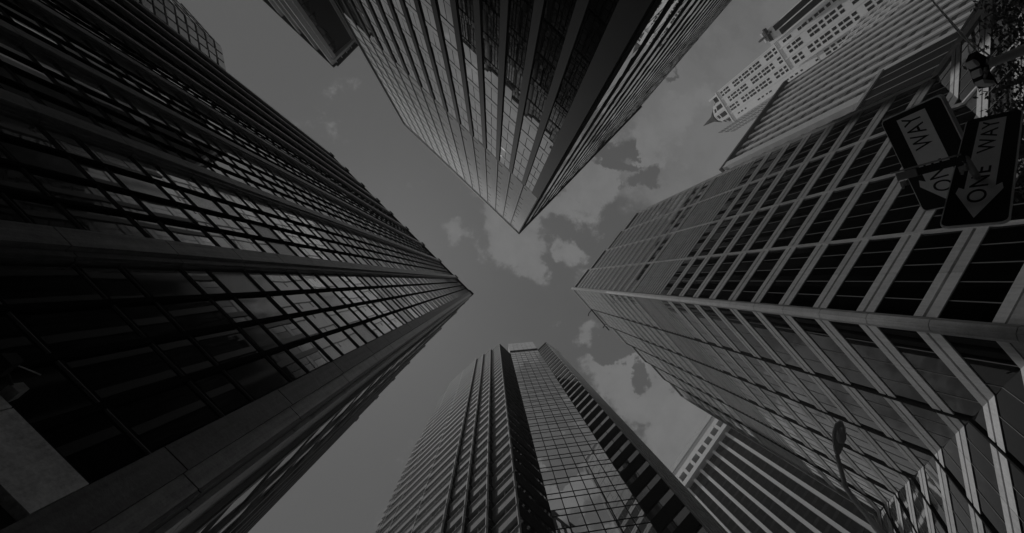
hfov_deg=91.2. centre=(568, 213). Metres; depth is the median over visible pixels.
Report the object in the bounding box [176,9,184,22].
window
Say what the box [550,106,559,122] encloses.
window
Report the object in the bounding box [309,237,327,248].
window
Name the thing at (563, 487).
window
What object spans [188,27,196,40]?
window
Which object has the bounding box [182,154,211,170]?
window
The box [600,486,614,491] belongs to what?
window
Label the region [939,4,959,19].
window
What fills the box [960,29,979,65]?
window
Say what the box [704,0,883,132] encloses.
skyscraper
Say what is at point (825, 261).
window
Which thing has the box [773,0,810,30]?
window
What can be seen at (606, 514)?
window
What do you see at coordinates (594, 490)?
window
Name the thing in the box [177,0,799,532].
sky
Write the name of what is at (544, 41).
window
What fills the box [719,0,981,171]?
office tower
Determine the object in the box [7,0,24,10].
window
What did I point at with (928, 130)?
one way sign
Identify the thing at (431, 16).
window
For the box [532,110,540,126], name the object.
window
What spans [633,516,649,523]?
window
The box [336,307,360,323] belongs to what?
window
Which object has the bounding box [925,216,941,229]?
window
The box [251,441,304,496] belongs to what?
window
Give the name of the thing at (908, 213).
window
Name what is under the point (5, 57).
window
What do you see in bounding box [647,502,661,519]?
window
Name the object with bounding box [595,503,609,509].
window
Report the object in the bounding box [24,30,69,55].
window
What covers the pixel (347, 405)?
window
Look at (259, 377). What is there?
window
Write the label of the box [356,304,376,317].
window
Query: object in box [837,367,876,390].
window
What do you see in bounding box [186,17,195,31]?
window
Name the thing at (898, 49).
window
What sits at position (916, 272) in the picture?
window
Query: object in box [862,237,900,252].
window
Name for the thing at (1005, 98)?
window
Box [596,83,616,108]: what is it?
window
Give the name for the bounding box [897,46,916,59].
window
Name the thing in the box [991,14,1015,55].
window
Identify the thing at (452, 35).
window
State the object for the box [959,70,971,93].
window
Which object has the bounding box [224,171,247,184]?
window
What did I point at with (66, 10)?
window
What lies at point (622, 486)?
window
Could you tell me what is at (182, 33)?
window
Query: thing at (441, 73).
window
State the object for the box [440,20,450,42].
window
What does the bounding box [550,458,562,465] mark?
window
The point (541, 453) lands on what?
window
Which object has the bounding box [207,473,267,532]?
window
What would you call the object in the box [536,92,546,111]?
window
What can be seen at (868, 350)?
window
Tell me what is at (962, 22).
window
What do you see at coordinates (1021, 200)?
window
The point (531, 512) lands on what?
window
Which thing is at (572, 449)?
window
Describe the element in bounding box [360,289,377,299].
window
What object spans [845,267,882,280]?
window
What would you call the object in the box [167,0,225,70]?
window
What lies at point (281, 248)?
window
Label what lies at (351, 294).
window
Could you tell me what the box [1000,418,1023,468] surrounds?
window
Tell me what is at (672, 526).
window
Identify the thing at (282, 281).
window
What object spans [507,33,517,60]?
window
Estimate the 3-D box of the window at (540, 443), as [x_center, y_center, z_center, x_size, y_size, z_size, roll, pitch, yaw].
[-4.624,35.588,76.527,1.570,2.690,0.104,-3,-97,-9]
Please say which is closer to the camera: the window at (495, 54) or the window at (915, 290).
the window at (915, 290)
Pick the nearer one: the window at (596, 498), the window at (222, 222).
the window at (222, 222)
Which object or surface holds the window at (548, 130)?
in the office tower at (516, 115)
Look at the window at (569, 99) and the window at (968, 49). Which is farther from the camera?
the window at (569, 99)
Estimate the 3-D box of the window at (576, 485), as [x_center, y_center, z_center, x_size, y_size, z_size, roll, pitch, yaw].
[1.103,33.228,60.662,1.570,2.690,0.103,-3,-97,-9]
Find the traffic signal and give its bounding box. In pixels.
[931,0,1023,88]
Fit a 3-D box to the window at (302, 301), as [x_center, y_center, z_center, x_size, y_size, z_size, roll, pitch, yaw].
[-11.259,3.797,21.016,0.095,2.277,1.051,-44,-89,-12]
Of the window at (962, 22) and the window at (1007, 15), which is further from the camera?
the window at (962, 22)
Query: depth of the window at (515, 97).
56.81 m
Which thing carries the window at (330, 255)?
in the office tower at (230, 304)
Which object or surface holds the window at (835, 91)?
in the office tower at (909, 43)
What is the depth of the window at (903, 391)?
30.54 m
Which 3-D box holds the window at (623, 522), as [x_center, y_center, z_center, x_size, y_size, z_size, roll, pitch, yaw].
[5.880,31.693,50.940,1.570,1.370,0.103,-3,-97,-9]
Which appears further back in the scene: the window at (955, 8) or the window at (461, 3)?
the window at (955, 8)
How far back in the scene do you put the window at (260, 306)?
17.23 m
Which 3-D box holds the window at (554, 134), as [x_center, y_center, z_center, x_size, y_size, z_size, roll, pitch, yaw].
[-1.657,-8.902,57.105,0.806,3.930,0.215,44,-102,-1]
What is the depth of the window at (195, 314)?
13.46 m
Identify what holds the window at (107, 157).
in the office tower at (230, 304)
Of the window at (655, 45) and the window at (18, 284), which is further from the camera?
the window at (655, 45)
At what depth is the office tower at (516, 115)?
61.60 m
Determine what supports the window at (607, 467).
in the office tower at (527, 437)
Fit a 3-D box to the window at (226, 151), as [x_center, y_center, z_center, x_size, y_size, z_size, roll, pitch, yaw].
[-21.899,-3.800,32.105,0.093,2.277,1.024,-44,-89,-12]
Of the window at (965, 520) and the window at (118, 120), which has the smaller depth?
the window at (118, 120)
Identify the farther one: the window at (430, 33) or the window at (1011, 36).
the window at (430, 33)
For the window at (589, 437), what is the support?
in the office tower at (527, 437)
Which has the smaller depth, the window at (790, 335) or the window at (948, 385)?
the window at (948, 385)
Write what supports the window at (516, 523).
in the office tower at (527, 437)
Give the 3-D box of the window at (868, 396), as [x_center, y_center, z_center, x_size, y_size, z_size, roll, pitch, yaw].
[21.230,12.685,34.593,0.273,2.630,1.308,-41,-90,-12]
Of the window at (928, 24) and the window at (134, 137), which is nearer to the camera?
the window at (134, 137)
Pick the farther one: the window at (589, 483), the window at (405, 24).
the window at (405, 24)
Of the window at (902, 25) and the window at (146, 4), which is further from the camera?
the window at (902, 25)
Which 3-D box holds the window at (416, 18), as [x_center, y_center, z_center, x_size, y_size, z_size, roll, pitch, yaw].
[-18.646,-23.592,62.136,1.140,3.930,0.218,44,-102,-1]
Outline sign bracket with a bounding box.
[891,154,969,188]
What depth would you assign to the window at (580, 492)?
58.64 m
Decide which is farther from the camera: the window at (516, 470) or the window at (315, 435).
the window at (516, 470)
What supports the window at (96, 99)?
in the office tower at (230, 304)
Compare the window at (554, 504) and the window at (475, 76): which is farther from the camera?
the window at (475, 76)
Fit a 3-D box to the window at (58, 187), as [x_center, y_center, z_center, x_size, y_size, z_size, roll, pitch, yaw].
[-13.342,-0.527,13.466,0.096,2.277,1.075,-44,-89,-12]
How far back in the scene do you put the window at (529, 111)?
56.92 m
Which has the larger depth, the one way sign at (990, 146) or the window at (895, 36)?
the window at (895, 36)
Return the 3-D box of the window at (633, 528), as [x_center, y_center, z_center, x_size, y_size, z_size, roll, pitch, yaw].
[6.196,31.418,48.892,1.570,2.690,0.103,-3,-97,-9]
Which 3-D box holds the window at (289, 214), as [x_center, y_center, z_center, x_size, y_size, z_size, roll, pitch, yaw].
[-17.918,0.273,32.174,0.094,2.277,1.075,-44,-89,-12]
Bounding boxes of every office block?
[758,0,829,44]
[840,0,910,46]
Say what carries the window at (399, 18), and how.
in the office tower at (516, 115)
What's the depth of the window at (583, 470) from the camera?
65.04 m
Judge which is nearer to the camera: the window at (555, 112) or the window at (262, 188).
the window at (262, 188)
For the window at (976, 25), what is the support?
in the office tower at (793, 302)
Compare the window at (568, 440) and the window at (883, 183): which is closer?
the window at (883, 183)
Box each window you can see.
[0,0,41,27]
[0,38,34,62]
[0,50,57,85]
[0,115,57,148]
[0,138,89,179]
[0,266,103,303]
[5,11,59,45]
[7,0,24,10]
[11,69,80,108]
[17,306,141,351]
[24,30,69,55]
[29,171,117,208]
[35,94,96,125]
[50,21,92,49]
[57,0,80,15]
[60,5,93,28]
[60,67,112,99]
[63,205,146,237]
[64,345,180,399]
[67,38,107,64]
[73,18,105,40]
[82,89,131,118]
[83,54,120,78]
[84,143,146,175]
[99,70,129,87]
[102,109,148,136]
[111,57,142,78]
[111,170,170,199]
[112,383,219,450]
[123,130,163,151]
[125,71,155,91]
[127,269,201,296]
[129,101,167,125]
[137,196,194,223]
[139,85,168,104]
[142,0,153,13]
[147,119,183,141]
[154,0,164,13]
[155,8,166,23]
[160,299,231,330]
[161,169,205,193]
[162,222,215,245]
[164,0,174,13]
[165,137,200,158]
[166,8,175,22]
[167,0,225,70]
[167,17,177,32]
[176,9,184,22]
[177,18,186,31]
[179,27,188,41]
[180,126,207,144]
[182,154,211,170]
[182,190,223,212]
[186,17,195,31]
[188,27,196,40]
[190,36,198,48]
[193,328,259,363]
[194,141,221,158]
[197,27,205,39]
[198,35,206,47]
[200,44,208,56]
[204,212,244,232]
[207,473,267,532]
[208,44,215,55]
[209,156,236,173]
[212,272,260,292]
[214,187,246,205]
[218,145,239,159]
[219,503,250,532]
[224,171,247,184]
[225,233,262,251]
[226,357,289,402]
[231,158,252,172]
[232,205,263,222]
[237,296,283,318]
[243,171,265,185]
[245,471,285,512]
[250,223,279,239]
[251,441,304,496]
[253,200,278,215]
[256,184,275,195]
[262,318,306,344]
[264,273,300,289]
[268,215,293,230]
[268,241,295,255]
[281,209,301,222]
[282,230,306,244]
[282,445,313,477]
[285,293,319,310]
[288,341,329,371]
[292,417,332,459]
[295,223,314,235]
[298,246,320,258]
[300,274,327,288]
[301,0,310,15]
[306,312,338,331]
[309,12,316,26]
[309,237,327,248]
[316,25,326,35]
[318,291,344,305]
[321,250,339,260]
[322,33,332,44]
[322,398,354,432]
[327,275,348,287]
[327,331,357,354]
[328,40,336,52]
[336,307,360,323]
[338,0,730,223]
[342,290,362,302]
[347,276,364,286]
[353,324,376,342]
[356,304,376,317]
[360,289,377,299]
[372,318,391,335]
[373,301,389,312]
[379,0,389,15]
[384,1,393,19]
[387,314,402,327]
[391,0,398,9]
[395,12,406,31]
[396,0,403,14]
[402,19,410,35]
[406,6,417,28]
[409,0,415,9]
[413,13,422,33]
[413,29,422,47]
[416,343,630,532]
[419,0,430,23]
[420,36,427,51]
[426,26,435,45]
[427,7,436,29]
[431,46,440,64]
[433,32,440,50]
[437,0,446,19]
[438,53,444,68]
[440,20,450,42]
[444,0,452,24]
[445,44,454,63]
[449,28,456,48]
[449,63,457,80]
[453,51,459,68]
[456,70,462,85]
[457,0,465,12]
[459,15,468,40]
[462,41,470,62]
[465,63,472,80]
[466,0,473,20]
[467,81,474,96]
[468,23,475,47]
[470,49,476,67]
[472,70,478,86]
[474,87,479,101]
[481,7,491,36]
[482,37,491,61]
[483,61,491,81]
[484,81,491,98]
[485,98,491,112]
[491,0,499,14]
[491,17,499,44]
[491,46,498,68]
[492,70,497,88]
[492,89,497,103]
[492,105,496,117]
[502,115,508,128]
[503,100,510,116]
[504,82,512,100]
[505,60,515,82]
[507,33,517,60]
[508,521,517,532]
[509,0,521,32]
[510,107,516,121]
[512,90,519,107]
[514,69,522,90]
[514,468,530,484]
[516,42,526,68]
[517,483,533,500]
[518,498,536,518]
[519,9,531,41]
[519,132,526,144]
[520,517,536,532]
[521,119,529,133]
[524,102,533,119]
[526,0,533,5]
[526,138,532,150]
[527,83,538,103]
[528,125,536,139]
[530,483,546,499]
[531,59,544,83]
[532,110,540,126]
[533,441,543,446]
[533,498,550,516]
[536,27,551,58]
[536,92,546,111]
[536,450,546,456]
[537,516,554,532]
[538,460,550,467]
[541,68,553,92]
[541,471,554,479]
[543,0,561,26]
[544,123,552,136]
[544,440,554,445]
[544,484,558,493]
[547,38,561,68]
[547,449,557,455]
[547,493,560,498]
[548,498,563,509]
[549,129,558,142]
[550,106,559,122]
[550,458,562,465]
[551,509,565,515]
[552,515,569,528]
[553,470,566,477]
[554,439,565,444]
[555,0,573,37]
[556,84,568,105]
[556,112,565,128]
[556,528,571,532]
[557,447,569,453]
[558,482,572,491]
[560,491,574,496]
[561,457,573,464]
[562,496,577,507]
[563,91,574,110]
[564,56,578,82]
[564,437,575,443]
[565,468,579,476]
[566,507,580,513]
[567,513,584,525]
[568,446,580,452]
[570,480,585,489]
[571,525,587,532]
[572,65,586,89]
[573,456,585,462]
[574,489,587,495]
[575,20,593,53]
[576,0,1023,532]
[576,494,592,505]
[578,466,591,474]
[579,445,590,450]
[580,505,594,511]
[582,511,600,523]
[583,29,602,62]
[583,479,598,487]
[584,454,596,461]
[587,487,601,493]
[587,523,603,530]
[589,0,604,15]
[589,443,601,449]
[589,465,603,472]
[590,493,606,503]
[590,530,605,532]
[595,453,608,459]
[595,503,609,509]
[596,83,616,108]
[596,477,611,486]
[597,509,615,521]
[599,0,618,24]
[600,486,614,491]
[602,463,615,471]
[603,491,620,501]
[603,520,618,528]
[606,527,622,532]
[609,58,631,87]
[609,475,624,484]
[609,501,623,507]
[611,506,630,518]
[614,484,627,489]
[617,489,634,499]
[618,60,639,86]
[618,461,629,472]
[618,518,634,525]
[621,525,639,532]
[623,499,638,504]
[626,21,655,59]
[626,473,638,486]
[626,504,645,516]
[628,450,638,462]
[633,30,659,63]
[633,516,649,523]
[636,486,649,501]
[637,461,649,475]
[637,523,657,532]
[640,38,661,64]
[647,474,660,489]
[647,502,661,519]
[649,0,668,21]
[654,0,679,31]
[659,489,673,505]
[660,4,685,35]
[662,521,676,532]
[673,507,689,525]
[681,0,700,23]
[690,428,854,532]
[698,527,707,532]
[763,313,791,328]
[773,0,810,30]
[775,327,806,345]
[779,0,821,33]
[789,343,821,362]
[791,294,819,306]
[792,316,827,334]
[798,281,827,293]
[803,108,815,117]
[803,359,836,379]
[806,268,836,280]
[806,332,844,353]
[814,255,844,267]
[818,100,830,109]
[822,242,853,255]
[822,349,861,372]
[825,89,837,98]
[827,296,863,310]
[829,526,839,532]
[830,321,873,341]
[832,227,862,240]
[834,92,846,99]
[835,517,845,526]
[836,282,872,296]
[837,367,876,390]
[839,214,870,229]
[840,79,855,90]
[841,67,853,76]
[842,94,856,103]
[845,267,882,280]
[846,339,892,363]
[847,201,879,216]
[847,525,857,532]
[848,56,860,65]
[849,68,862,78]
[849,81,865,93]
[850,520,860,530]
[854,252,891,266]
[855,45,868,55]
[855,188,887,204]
[855,511,864,520]
[857,57,870,67]
[857,389,891,407]
[859,70,872,79]
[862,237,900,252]
[863,176,894,192]
[863,358,910,384]
[865,46,877,55]
[866,58,880,68]
[867,401,905,422]
[873,34,886,43]
[873,163,901,177]
[873,220,910,235]
[874,46,889,57]
[875,298,921,315]
[877,58,893,70]
[879,24,893,34]
[879,155,899,168]
[879,327,933,351]
[879,415,919,438]
[880,378,930,406]
[881,205,919,223]
[883,33,898,44]
[885,45,902,58]
[885,282,932,299]
[886,147,895,157]
[887,12,901,23]
[889,194,919,209]
[891,22,905,32]
[892,429,932,453]
[894,2,908,13]
[894,265,942,280]
[895,33,910,44]
[896,347,955,376]
[897,11,913,23]
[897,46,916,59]
[897,185,913,196]
[902,403,947,425]
[903,21,918,32]
[904,247,952,264]
[906,0,920,11]
[906,32,925,46]
[910,9,926,21]
[914,230,962,249]
[914,416,954,438]
[916,19,934,31]
[916,370,977,401]
[918,0,931,9]
[921,31,942,46]
[924,7,942,20]
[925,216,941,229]
[928,489,947,530]
[930,18,950,32]
[934,208,943,215]
[936,391,981,417]
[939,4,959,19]
[939,301,1001,322]
[942,448,966,494]
[943,335,1016,365]
[943,440,961,469]
[947,476,970,518]
[948,18,967,30]
[949,282,1013,303]
[950,493,973,532]
[956,4,974,18]
[956,111,975,124]
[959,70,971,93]
[959,80,975,100]
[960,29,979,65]
[960,44,978,78]
[960,262,1023,280]
[961,15,980,51]
[964,358,1020,386]
[965,422,993,464]
[967,439,999,493]
[970,242,1023,262]
[972,465,1004,521]
[977,491,1006,532]
[981,224,1023,243]
[983,523,990,532]
[988,86,1013,115]
[989,68,1013,107]
[990,34,1014,69]
[990,60,1012,89]
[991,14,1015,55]
[992,0,1010,24]
[992,1,1016,37]
[995,388,1023,435]
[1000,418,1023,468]
[1003,370,1023,401]
[1008,461,1023,496]
[1011,204,1023,219]
[1013,187,1023,203]
[1014,489,1023,520]
[1015,172,1023,187]
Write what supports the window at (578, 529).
in the office tower at (527, 437)
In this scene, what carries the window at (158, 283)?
in the office tower at (230, 304)
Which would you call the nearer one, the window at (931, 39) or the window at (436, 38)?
the window at (436, 38)
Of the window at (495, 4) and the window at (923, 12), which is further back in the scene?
the window at (923, 12)
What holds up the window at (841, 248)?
in the office tower at (793, 302)
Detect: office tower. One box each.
[0,0,473,532]
[136,0,225,70]
[263,0,357,67]
[333,0,731,233]
[375,342,727,532]
[571,0,1023,532]
[670,414,876,532]
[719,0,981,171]
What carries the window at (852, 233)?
in the office tower at (793, 302)
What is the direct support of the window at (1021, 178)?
in the office tower at (793, 302)
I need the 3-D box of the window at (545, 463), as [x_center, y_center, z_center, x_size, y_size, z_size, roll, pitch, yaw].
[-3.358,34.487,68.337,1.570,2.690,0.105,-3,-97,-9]
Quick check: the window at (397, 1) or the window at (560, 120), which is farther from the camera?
the window at (397, 1)
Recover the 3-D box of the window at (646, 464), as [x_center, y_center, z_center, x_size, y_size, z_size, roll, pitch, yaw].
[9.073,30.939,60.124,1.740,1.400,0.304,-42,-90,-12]
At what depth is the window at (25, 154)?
13.40 m
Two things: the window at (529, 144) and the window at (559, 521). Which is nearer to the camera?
the window at (559, 521)
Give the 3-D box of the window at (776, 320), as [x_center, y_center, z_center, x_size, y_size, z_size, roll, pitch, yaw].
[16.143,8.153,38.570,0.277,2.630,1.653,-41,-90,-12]
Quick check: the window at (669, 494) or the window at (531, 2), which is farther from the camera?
the window at (669, 494)
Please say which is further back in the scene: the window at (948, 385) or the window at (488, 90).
the window at (488, 90)
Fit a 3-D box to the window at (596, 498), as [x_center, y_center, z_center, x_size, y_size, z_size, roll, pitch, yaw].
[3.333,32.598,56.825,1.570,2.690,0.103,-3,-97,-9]
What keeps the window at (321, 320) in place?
in the office tower at (230, 304)
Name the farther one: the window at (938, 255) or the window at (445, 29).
the window at (445, 29)
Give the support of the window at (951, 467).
in the office tower at (793, 302)
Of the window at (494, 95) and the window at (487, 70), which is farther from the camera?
the window at (494, 95)
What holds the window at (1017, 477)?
in the office tower at (793, 302)
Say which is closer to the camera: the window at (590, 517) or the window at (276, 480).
the window at (276, 480)
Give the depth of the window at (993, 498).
26.06 m
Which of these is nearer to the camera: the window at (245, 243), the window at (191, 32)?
the window at (245, 243)
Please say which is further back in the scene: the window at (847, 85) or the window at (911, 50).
the window at (847, 85)
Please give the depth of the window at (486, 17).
45.68 m
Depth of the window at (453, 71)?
67.53 m
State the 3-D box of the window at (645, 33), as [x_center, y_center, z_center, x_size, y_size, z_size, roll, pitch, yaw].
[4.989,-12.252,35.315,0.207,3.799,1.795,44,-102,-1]
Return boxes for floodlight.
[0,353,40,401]
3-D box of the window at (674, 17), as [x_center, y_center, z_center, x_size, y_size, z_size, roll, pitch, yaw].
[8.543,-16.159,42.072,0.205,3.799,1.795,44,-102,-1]
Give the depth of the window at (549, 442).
76.73 m
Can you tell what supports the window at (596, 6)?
in the office tower at (516, 115)
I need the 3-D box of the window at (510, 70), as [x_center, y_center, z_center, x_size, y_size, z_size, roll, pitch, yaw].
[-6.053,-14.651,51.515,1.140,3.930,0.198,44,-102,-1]
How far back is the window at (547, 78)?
45.91 m
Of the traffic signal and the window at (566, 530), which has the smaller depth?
the traffic signal
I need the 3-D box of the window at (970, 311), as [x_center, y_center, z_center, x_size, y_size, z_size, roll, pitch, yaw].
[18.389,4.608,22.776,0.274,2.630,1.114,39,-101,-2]
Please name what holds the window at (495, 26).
in the office tower at (516, 115)
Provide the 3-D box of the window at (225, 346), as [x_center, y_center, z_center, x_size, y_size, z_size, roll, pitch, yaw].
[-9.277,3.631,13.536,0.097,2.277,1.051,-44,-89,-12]
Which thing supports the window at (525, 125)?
in the office tower at (516, 115)
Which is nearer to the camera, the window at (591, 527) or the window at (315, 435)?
the window at (315, 435)
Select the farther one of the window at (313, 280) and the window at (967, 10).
the window at (967, 10)
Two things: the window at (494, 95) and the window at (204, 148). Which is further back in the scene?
the window at (494, 95)
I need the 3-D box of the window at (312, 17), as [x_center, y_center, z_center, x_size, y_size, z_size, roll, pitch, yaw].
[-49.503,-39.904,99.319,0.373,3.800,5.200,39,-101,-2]
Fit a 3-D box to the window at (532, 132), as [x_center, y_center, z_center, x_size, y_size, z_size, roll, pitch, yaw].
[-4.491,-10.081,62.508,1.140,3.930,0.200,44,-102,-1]
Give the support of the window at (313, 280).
in the office tower at (230, 304)
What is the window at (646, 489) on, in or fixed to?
in the office tower at (527, 437)
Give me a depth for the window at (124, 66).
28.30 m
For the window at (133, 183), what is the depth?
17.21 m
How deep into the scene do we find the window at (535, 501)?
53.30 m
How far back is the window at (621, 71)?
40.71 m
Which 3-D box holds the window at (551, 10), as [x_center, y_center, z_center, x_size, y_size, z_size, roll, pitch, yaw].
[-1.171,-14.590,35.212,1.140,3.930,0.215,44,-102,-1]
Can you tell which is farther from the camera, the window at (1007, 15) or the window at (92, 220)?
the window at (1007, 15)
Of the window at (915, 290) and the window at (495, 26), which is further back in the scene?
the window at (495, 26)
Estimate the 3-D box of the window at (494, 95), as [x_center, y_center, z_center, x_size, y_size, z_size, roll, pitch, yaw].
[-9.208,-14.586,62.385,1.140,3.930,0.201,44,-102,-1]
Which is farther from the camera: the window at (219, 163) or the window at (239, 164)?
the window at (239, 164)
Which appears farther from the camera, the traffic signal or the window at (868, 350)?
the window at (868, 350)
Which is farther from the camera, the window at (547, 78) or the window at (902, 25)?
the window at (902, 25)
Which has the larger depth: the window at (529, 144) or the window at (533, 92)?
the window at (529, 144)
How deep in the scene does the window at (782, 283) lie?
48.93 m
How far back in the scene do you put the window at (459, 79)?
67.56 m
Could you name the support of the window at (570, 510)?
in the office tower at (527, 437)
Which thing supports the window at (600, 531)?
in the office tower at (527, 437)
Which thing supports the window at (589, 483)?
in the office tower at (527, 437)
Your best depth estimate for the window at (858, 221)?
36.11 m
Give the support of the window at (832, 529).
in the office tower at (730, 479)
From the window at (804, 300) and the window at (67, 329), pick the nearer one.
the window at (67, 329)
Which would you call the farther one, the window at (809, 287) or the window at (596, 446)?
the window at (596, 446)
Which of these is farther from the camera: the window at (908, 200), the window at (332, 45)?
the window at (332, 45)
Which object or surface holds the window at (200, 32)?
in the office tower at (179, 19)
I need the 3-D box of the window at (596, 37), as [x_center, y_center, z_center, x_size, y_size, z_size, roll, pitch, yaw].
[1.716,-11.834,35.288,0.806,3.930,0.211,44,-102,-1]
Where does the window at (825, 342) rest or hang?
in the office tower at (793, 302)
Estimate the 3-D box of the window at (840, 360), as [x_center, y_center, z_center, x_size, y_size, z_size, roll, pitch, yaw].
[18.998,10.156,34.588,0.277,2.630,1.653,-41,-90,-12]
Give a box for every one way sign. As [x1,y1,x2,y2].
[882,94,962,210]
[940,110,1023,228]
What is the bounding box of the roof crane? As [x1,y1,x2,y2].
[588,310,608,329]
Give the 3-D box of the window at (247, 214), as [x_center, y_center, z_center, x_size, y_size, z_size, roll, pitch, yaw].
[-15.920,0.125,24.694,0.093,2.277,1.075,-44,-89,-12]
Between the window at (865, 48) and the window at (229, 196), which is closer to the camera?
the window at (229, 196)
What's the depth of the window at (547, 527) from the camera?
49.23 m
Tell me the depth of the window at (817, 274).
35.13 m
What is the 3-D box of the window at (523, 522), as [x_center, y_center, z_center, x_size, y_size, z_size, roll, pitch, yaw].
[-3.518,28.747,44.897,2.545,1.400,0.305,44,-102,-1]
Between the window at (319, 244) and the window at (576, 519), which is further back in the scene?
the window at (576, 519)
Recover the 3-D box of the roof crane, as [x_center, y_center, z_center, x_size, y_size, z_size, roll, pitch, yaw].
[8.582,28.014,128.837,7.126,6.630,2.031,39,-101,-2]
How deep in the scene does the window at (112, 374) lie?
9.66 m
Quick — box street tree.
[960,0,1023,201]
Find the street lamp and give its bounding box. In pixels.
[832,420,885,532]
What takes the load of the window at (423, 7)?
in the office tower at (516, 115)
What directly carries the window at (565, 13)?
in the office tower at (516, 115)
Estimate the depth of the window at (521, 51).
45.83 m
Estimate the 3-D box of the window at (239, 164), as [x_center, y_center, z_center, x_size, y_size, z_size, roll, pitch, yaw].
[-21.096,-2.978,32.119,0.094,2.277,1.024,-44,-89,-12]
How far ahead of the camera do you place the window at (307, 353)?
17.27 m
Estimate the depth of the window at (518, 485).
53.22 m
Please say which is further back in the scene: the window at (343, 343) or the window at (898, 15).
the window at (898, 15)
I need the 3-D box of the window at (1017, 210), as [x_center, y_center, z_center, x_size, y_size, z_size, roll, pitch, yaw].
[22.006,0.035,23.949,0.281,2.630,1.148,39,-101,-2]
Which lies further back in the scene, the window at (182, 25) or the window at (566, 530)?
the window at (182, 25)
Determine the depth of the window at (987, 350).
22.50 m
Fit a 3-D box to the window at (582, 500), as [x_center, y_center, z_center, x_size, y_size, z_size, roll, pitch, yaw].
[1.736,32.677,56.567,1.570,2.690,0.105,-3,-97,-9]
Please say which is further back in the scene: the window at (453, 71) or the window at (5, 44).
the window at (453, 71)
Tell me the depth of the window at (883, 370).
30.53 m
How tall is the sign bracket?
0.291 m
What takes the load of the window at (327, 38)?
in the office tower at (320, 27)
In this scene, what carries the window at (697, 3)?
in the office tower at (516, 115)
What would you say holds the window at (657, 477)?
in the office tower at (527, 437)
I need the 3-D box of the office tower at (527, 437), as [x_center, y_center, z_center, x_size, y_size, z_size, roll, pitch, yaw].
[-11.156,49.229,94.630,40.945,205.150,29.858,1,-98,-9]
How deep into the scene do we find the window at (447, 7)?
51.11 m
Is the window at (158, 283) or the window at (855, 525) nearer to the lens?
the window at (158, 283)
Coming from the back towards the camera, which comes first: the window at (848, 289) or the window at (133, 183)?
the window at (848, 289)
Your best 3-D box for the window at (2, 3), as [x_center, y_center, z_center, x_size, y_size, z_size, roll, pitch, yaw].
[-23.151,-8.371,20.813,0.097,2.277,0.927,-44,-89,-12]
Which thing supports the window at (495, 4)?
in the office tower at (516, 115)
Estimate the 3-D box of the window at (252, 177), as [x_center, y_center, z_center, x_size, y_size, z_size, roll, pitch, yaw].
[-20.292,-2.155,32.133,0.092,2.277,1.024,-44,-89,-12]
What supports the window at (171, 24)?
in the office tower at (179, 19)
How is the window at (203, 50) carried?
in the office tower at (179, 19)
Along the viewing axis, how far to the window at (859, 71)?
119.02 m
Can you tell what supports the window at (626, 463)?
in the office tower at (527, 437)
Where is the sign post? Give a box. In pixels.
[962,145,1023,179]
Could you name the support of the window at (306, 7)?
in the office tower at (320, 27)
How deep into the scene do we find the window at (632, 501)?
55.33 m
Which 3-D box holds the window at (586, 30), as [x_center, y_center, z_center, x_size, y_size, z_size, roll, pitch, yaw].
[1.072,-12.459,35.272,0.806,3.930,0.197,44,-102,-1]
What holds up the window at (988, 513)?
in the office tower at (793, 302)
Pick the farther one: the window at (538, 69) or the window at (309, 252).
the window at (538, 69)
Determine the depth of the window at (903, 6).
123.61 m
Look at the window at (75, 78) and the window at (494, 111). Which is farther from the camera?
the window at (494, 111)
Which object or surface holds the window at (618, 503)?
in the office tower at (527, 437)
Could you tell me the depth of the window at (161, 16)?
100.55 m
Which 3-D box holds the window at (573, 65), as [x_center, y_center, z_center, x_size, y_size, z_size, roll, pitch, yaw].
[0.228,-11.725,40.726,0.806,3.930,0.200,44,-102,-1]
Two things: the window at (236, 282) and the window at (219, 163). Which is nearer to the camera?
the window at (236, 282)
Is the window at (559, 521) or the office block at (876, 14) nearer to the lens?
the window at (559, 521)
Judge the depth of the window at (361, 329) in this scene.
24.77 m
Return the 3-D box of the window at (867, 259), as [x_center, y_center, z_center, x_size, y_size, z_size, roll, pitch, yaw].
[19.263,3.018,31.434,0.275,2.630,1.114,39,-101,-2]
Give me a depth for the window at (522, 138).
67.85 m
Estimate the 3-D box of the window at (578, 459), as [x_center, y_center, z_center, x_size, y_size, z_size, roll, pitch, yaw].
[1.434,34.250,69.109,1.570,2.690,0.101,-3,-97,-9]
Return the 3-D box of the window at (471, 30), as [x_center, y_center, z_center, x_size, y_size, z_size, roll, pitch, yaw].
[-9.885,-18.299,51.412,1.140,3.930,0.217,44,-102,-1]
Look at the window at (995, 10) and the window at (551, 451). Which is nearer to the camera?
the window at (995, 10)
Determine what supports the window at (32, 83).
in the office tower at (230, 304)

